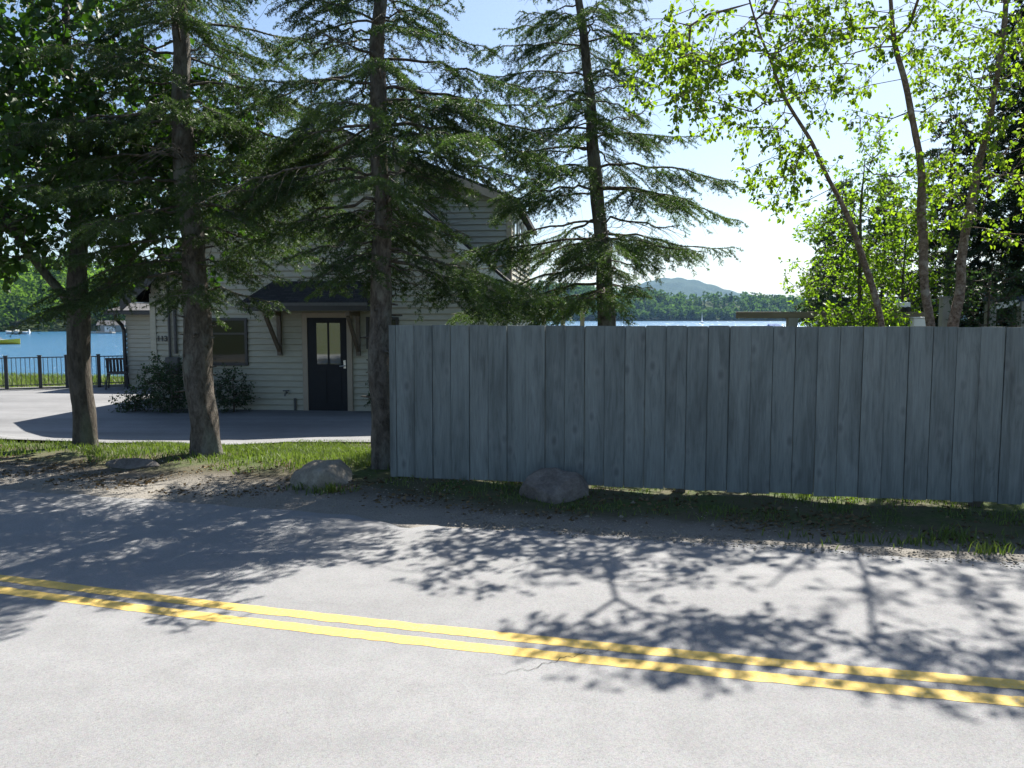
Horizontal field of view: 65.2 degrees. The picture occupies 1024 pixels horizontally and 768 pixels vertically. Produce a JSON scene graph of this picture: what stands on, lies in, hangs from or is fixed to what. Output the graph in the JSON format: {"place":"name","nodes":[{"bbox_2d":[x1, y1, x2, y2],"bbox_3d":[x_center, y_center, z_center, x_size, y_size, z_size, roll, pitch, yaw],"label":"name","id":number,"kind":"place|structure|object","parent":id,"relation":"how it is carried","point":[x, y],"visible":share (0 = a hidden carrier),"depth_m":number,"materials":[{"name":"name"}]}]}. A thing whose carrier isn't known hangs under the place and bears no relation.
{"place":"outdoors","nodes":[
{"label":"outdoors","id":0,"kind":"place"},
{"bbox_2d":[0,387,370,444],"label":"driveway","id":1,"kind":"structure","parent":0,"point":[37,414],"depth_m":15.75,"materials":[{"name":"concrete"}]},
{"bbox_2d":[105,358,129,389],"bbox_3d":[-11.658,-0.324,23.627,0.626,0.935,0.650,-2,5,-20],"label":"patio chair","id":2,"kind":"object","parent":1,"relation":"on","point":[113,371],"visible":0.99,"depth_m":23.40,"materials":[{"name":"black metal"}]},
{"bbox_2d":[363,380,370,407],"bbox_3d":[-2.847,0.101,17.326,0.745,1.208,0.634,-2,5,-23],"label":"bush","id":3,"kind":"object","parent":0,"point":[368,402],"visible":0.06,"depth_m":17.27,"materials":[{"name":"green plant"}]},
{"bbox_2d":[0,321,817,376],"bbox_3d":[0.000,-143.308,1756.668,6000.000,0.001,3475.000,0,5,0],"label":"lake","id":4,"kind":"structure","parent":0,"point":[43,344],"depth_m":107.04,"materials":[{"name":"blue liquid"}]},
{"bbox_2d":[0,337,19,343],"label":"motorboat","id":5,"kind":"object","parent":4,"relation":"on","point":[11,341],"visible":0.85,"depth_m":111.63,"materials":[{"name":"green paint"}]},
{"bbox_2d":[5,329,30,333],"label":"motorboat","id":6,"kind":"object","parent":4,"relation":"on","point":[17,332],"visible":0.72,"depth_m":177.05,"materials":[{"name":"white paint"}]},
{"bbox_2d":[96,320,125,332],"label":"boathouse","id":7,"kind":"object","parent":4,"relation":"on","point":[103,327],"visible":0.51,"depth_m":186.15,"materials":[{"name":"grey"}]},
{"bbox_2d":[105,326,114,331],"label":"door","id":8,"kind":"structure","parent":7,"relation":"in","point":[109,329],"depth_m":185.96,"materials":[{"name":"white paint"}]},
{"bbox_2d":[0,297,967,331],"bbox_3d":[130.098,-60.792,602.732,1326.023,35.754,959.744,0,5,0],"label":"hills","id":9,"kind":"structure","parent":0,"point":[58,327],"depth_m":736.93,"materials":[{"name":"green plant"}]},
{"bbox_2d":[0,256,140,330],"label":"shore woods","id":10,"kind":"object","parent":9,"relation":"on","point":[27,287],"visible":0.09,"depth_m":219.79,"materials":[{"name":"green plant"}]},
{"bbox_2d":[531,279,979,320],"bbox_3d":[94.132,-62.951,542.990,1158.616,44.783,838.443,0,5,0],"label":"woods","id":11,"kind":"object","parent":9,"relation":"on","point":[690,309],"visible":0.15,"depth_m":799.00,"materials":[{"name":"green plant"}]},
{"bbox_2d":[0,489,1023,767],"bbox_3d":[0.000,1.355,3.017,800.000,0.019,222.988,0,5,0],"label":"road","id":12,"kind":"structure","parent":0,"point":[144,633],"depth_m":3.87,"materials":[{"name":"grey asphalt"}]},
{"bbox_2d":[0,376,1023,561],"bbox_3d":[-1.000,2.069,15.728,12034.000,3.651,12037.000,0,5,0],"label":"ground","id":13,"kind":"structure","parent":0,"point":[923,518],"depth_m":6.82,"materials":[{"name":"soil"}]},
{"bbox_2d":[0,384,123,389],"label":"kerb strip","id":14,"kind":"object","parent":13,"relation":"on","point":[55,387],"depth_m":23.76,"materials":[{"name":"concrete"}]},
{"bbox_2d":[0,354,127,389],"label":"metal railing","id":15,"kind":"object","parent":14,"relation":"on","point":[41,384],"visible":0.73,"depth_m":23.55,"materials":[{"name":"black metal"}]},
{"bbox_2d":[105,458,158,468],"bbox_3d":[-4.160,0.895,8.786,0.661,0.181,0.424,-1,5,-14],"label":"boulder","id":16,"kind":"object","parent":13,"relation":"on","point":[130,463],"visible":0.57,"depth_m":8.66,"materials":[{"name":"grey stone"}]},
{"bbox_2d":[0,0,277,446],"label":"maple tree","id":17,"kind":"object","parent":13,"relation":"on","point":[18,225],"visible":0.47,"depth_m":9.54,"materials":[{"name":"green plant"}]},
{"bbox_2d":[0,0,348,456],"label":"spruce tree","id":18,"kind":"object","parent":13,"relation":"on","point":[194,292],"visible":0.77,"depth_m":8.86,"materials":[{"name":"green plant"}]},
{"bbox_2d":[104,116,536,410],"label":"house","id":19,"kind":"structure","parent":13,"relation":"on","point":[311,354],"depth_m":17.73,"materials":[{"name":"beige"}]},
{"bbox_2d":[212,318,248,365],"bbox_3d":[-6.345,-0.943,17.846,0.920,1.060,0.080,0,5,5],"label":"window","id":20,"kind":"structure","parent":19,"relation":"in","point":[230,347],"depth_m":17.84,"materials":[{"name":"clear glass"}]},
{"bbox_2d":[307,318,347,410],"bbox_3d":[-4.075,-0.428,17.663,0.890,2.065,0.142,0,5,5],"label":"door","id":21,"kind":"structure","parent":19,"relation":"in","point":[326,337],"depth_m":17.67,"materials":[{"name":"black paint"}]},
{"bbox_2d":[366,317,398,348],"bbox_3d":[-2.839,-1.116,17.524,0.720,0.700,0.080,0,5,5],"label":"window","id":22,"kind":"structure","parent":19,"relation":"in","point":[395,320],"depth_m":17.51,"materials":[{"name":"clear glass"}]},
{"bbox_2d":[513,215,518,259],"bbox_3d":[0.088,-3.478,19.063,0.050,1.210,1.080,0,5,5],"label":"dormer window","id":23,"kind":"structure","parent":19,"relation":"in","point":[516,227],"depth_m":19.11,"materials":[{"name":"white paint"}]},
{"bbox_2d":[519,217,522,247],"bbox_3d":[0.219,-3.603,20.552,0.050,1.210,1.080,0,5,5],"label":"dormer window","id":24,"kind":"structure","parent":19,"relation":"in","point":[520,227],"depth_m":20.50,"materials":[{"name":"glass"}]},
{"bbox_2d":[523,224,526,270],"bbox_3d":[0.354,-3.727,22.041,0.050,1.210,1.080,0,5,5],"label":"dormer window","id":25,"kind":"structure","parent":19,"relation":"in","point":[524,228],"depth_m":21.91,"materials":[{"name":"white paint"}]},
{"bbox_2d":[290,459,351,489],"bbox_3d":[-1.813,0.931,7.703,0.607,0.386,0.634,0,5,0],"label":"boulder","id":26,"kind":"object","parent":13,"relation":"on","point":[318,473],"visible":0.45,"depth_m":7.52,"materials":[{"name":"beige stone"}]},
{"bbox_2d":[189,0,589,469],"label":"spruce tree","id":27,"kind":"object","parent":13,"relation":"on","point":[380,140],"visible":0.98,"depth_m":8.06,"materials":[{"name":"green plant"}]},
{"bbox_2d":[0,445,1023,549],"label":"leaf litter","id":28,"kind":"object","parent":13,"relation":"on","point":[556,510],"visible":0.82,"depth_m":6.93,"materials":[{"name":"brown plant"}]},
{"bbox_2d":[519,467,588,503],"bbox_3d":[0.378,0.966,7.133,0.646,0.410,0.424,0,5,0],"label":"boulder","id":29,"kind":"object","parent":13,"relation":"on","point":[547,485],"visible":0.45,"depth_m":7.06,"materials":[{"name":"grey stone"}]},
{"bbox_2d":[541,306,596,326],"bbox_3d":[1.252,-0.446,19.880,1.750,2.970,0.140,0,5,5],"label":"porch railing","id":30,"kind":"object","parent":13,"relation":"on","point":[582,322],"depth_m":19.70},
{"bbox_2d":[446,0,748,326],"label":"spruce tree","id":31,"kind":"object","parent":13,"relation":"on","point":[599,245],"visible":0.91,"depth_m":10.79,"materials":[{"name":"green plant"}]},
{"bbox_2d":[389,325,1023,506],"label":"board fence","id":32,"kind":"object","parent":13,"relation":"on","point":[917,412],"visible":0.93,"depth_m":7.11,"materials":[{"name":"grey wood"}]},
{"bbox_2d":[609,0,884,326],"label":"birch tree","id":33,"kind":"object","parent":13,"relation":"on","point":[686,58],"visible":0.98,"depth_m":9.38,"materials":[{"name":"green plant"}]},
{"bbox_2d":[798,249,848,326],"bbox_3d":[9.969,-1.826,25.893,2.887,5.450,2.686,0,5,0],"label":"lakeside conifer","id":34,"kind":"object","parent":13,"relation":"on","point":[801,304],"visible":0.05,"depth_m":25.76,"materials":[{"name":"green plant"}]},
{"bbox_2d":[736,312,923,326],"bbox_3d":[4.910,0.275,12.411,2.836,2.781,0.144,1,5,10],"label":"timber rail","id":35,"kind":"object","parent":13,"relation":"on","point":[791,318],"visible":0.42,"depth_m":12.36,"materials":[{"name":"grey wood"}]},
{"bbox_2d":[896,302,910,315],"bbox_3d":[5.840,-1.118,11.926,0.170,0.200,0.165,0,5,0],"label":"flood light","id":36,"kind":"object","parent":35,"relation":"attached to","point":[906,307],"visible":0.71,"depth_m":11.88,"materials":[{"name":"white paint"}]},
{"bbox_2d":[792,177,884,326],"bbox_3d":[9.851,-2.846,23.943,3.143,6.850,3.223,0,5,0],"label":"lakeside conifer","id":37,"kind":"object","parent":13,"relation":"on","point":[843,302],"visible":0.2,"depth_m":23.64,"materials":[{"name":"green plant"}]},
{"bbox_2d":[800,298,920,327],"bbox_3d":[5.024,-0.006,11.616,1.782,2.472,1.219,0,5,0],"label":"leafy shrub","id":38,"kind":"object","parent":13,"relation":"on","point":[852,318],"visible":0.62,"depth_m":11.49,"materials":[{"name":"green plant"}]},
{"bbox_2d":[778,122,956,324],"bbox_3d":[5.930,-1.649,13.420,2.726,5.446,1.557,0,5,0],"label":"leafy sapling","id":39,"kind":"object","parent":13,"relation":"on","point":[822,231],"visible":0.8,"depth_m":13.27,"materials":[{"name":"green plant"}]},
{"bbox_2d":[844,172,919,326],"bbox_3d":[12.425,-2.734,26.966,3.698,8.684,3.651,2,5,21],"label":"lakeside conifer","id":40,"kind":"object","parent":13,"relation":"on","point":[869,226],"visible":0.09,"depth_m":26.47,"materials":[{"name":"green plant"}]},
{"bbox_2d":[766,0,999,327],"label":"birch tree","id":41,"kind":"object","parent":13,"relation":"on","point":[923,237],"visible":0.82,"depth_m":10.07,"materials":[{"name":"green plant"}]},
{"bbox_2d":[833,177,980,322],"bbox_3d":[6.456,-1.181,13.384,2.354,4.520,1.511,0,5,0],"label":"leafy sapling","id":42,"kind":"object","parent":13,"relation":"on","point":[944,242],"visible":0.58,"depth_m":13.19,"materials":[{"name":"green plant"}]},
{"bbox_2d":[909,317,925,325],"bbox_3d":[6.035,-0.018,11.940,0.250,1.960,0.150,0,5,0],"label":"utility box","id":43,"kind":"object","parent":13,"relation":"on","point":[918,321],"visible":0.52,"depth_m":11.80,"materials":[{"name":"white paint"}]},
{"bbox_2d":[938,296,952,326],"bbox_3d":[6.690,-0.192,12.427,0.180,2.325,0.150,0,5,0],"label":"timber post","id":44,"kind":"object","parent":13,"relation":"on","point":[944,313],"visible":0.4,"depth_m":12.30,"materials":[{"name":"grey wood"}]},
{"bbox_2d":[884,104,1011,327],"bbox_3d":[8.096,-2.060,14.970,3.367,6.176,2.911,-3,5,-29],"label":"dense conifer","id":45,"kind":"object","parent":13,"relation":"on","point":[933,152],"visible":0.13,"depth_m":14.61,"materials":[{"name":"green plant"}]},
{"bbox_2d":[904,0,1023,326],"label":"birch tree","id":46,"kind":"object","parent":13,"relation":"on","point":[972,179],"visible":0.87,"depth_m":10.27,"materials":[{"name":"green plant"}]},
{"bbox_2d":[920,0,1023,326],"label":"dense conifer","id":47,"kind":"object","parent":13,"relation":"on","point":[1001,143],"visible":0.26,"depth_m":14.11,"materials":[{"name":"green plant"}]},
{"bbox_2d":[933,258,1023,326],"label":"leafy shrub","id":48,"kind":"object","parent":13,"relation":"on","point":[994,296],"visible":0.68,"depth_m":12.08,"materials":[{"name":"green plant"}]},
{"bbox_2d":[968,60,1023,326],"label":"dense conifer","id":49,"kind":"object","parent":13,"relation":"on","point":[1015,253],"visible":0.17,"depth_m":13.65,"materials":[{"name":"green plant"}]},
{"bbox_2d":[982,295,1023,326],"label":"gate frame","id":50,"kind":"object","parent":13,"relation":"on","point":[1021,306],"visible":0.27,"depth_m":12.31,"materials":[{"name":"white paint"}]},
{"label":"flower bed","id":51,"kind":"structure","parent":13,"relation":"on","visible":0},
{"bbox_2d":[108,387,159,412],"bbox_3d":[-8.332,0.419,17.621,1.105,0.759,0.866,0,5,0],"label":"bush","id":52,"kind":"object","parent":51,"relation":"on","point":[136,405],"visible":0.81,"depth_m":17.51,"materials":[{"name":"green plant"}]},
{"bbox_2d":[126,351,187,412],"bbox_3d":[-7.470,0.058,17.468,1.787,1.572,1.253,0,5,0],"label":"bush","id":53,"kind":"object","parent":51,"relation":"on","point":[169,380],"visible":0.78,"depth_m":17.27,"materials":[{"name":"green plant"}]},
{"bbox_2d":[214,363,259,413],"bbox_3d":[-6.107,0.130,17.491,1.007,1.206,0.900,-4,6,-42],"label":"bush","id":54,"kind":"object","parent":51,"relation":"on","point":[223,401],"visible":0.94,"depth_m":17.43,"materials":[{"name":"green plant"}]},
{"bbox_2d":[0,371,1023,558],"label":"grass","id":55,"kind":"structure","parent":0,"point":[337,449],"depth_m":8.85,"materials":[{"name":"green plant"}]},
{"bbox_2d":[0,448,1023,567],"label":"gravel","id":56,"kind":"structure","parent":0,"point":[749,538],"depth_m":6.09,"materials":[{"name":"grey gravel"}]},
{"bbox_2d":[0,0,1023,298],"label":"sky","id":57,"kind":"structure","parent":0,"point":[760,269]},
{"bbox_2d":[631,277,748,300],"bbox_3d":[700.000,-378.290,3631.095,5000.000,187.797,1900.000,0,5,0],"label":"mountain","id":58,"kind":"structure","parent":0,"point":[677,285],"depth_m":3124.74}
]}

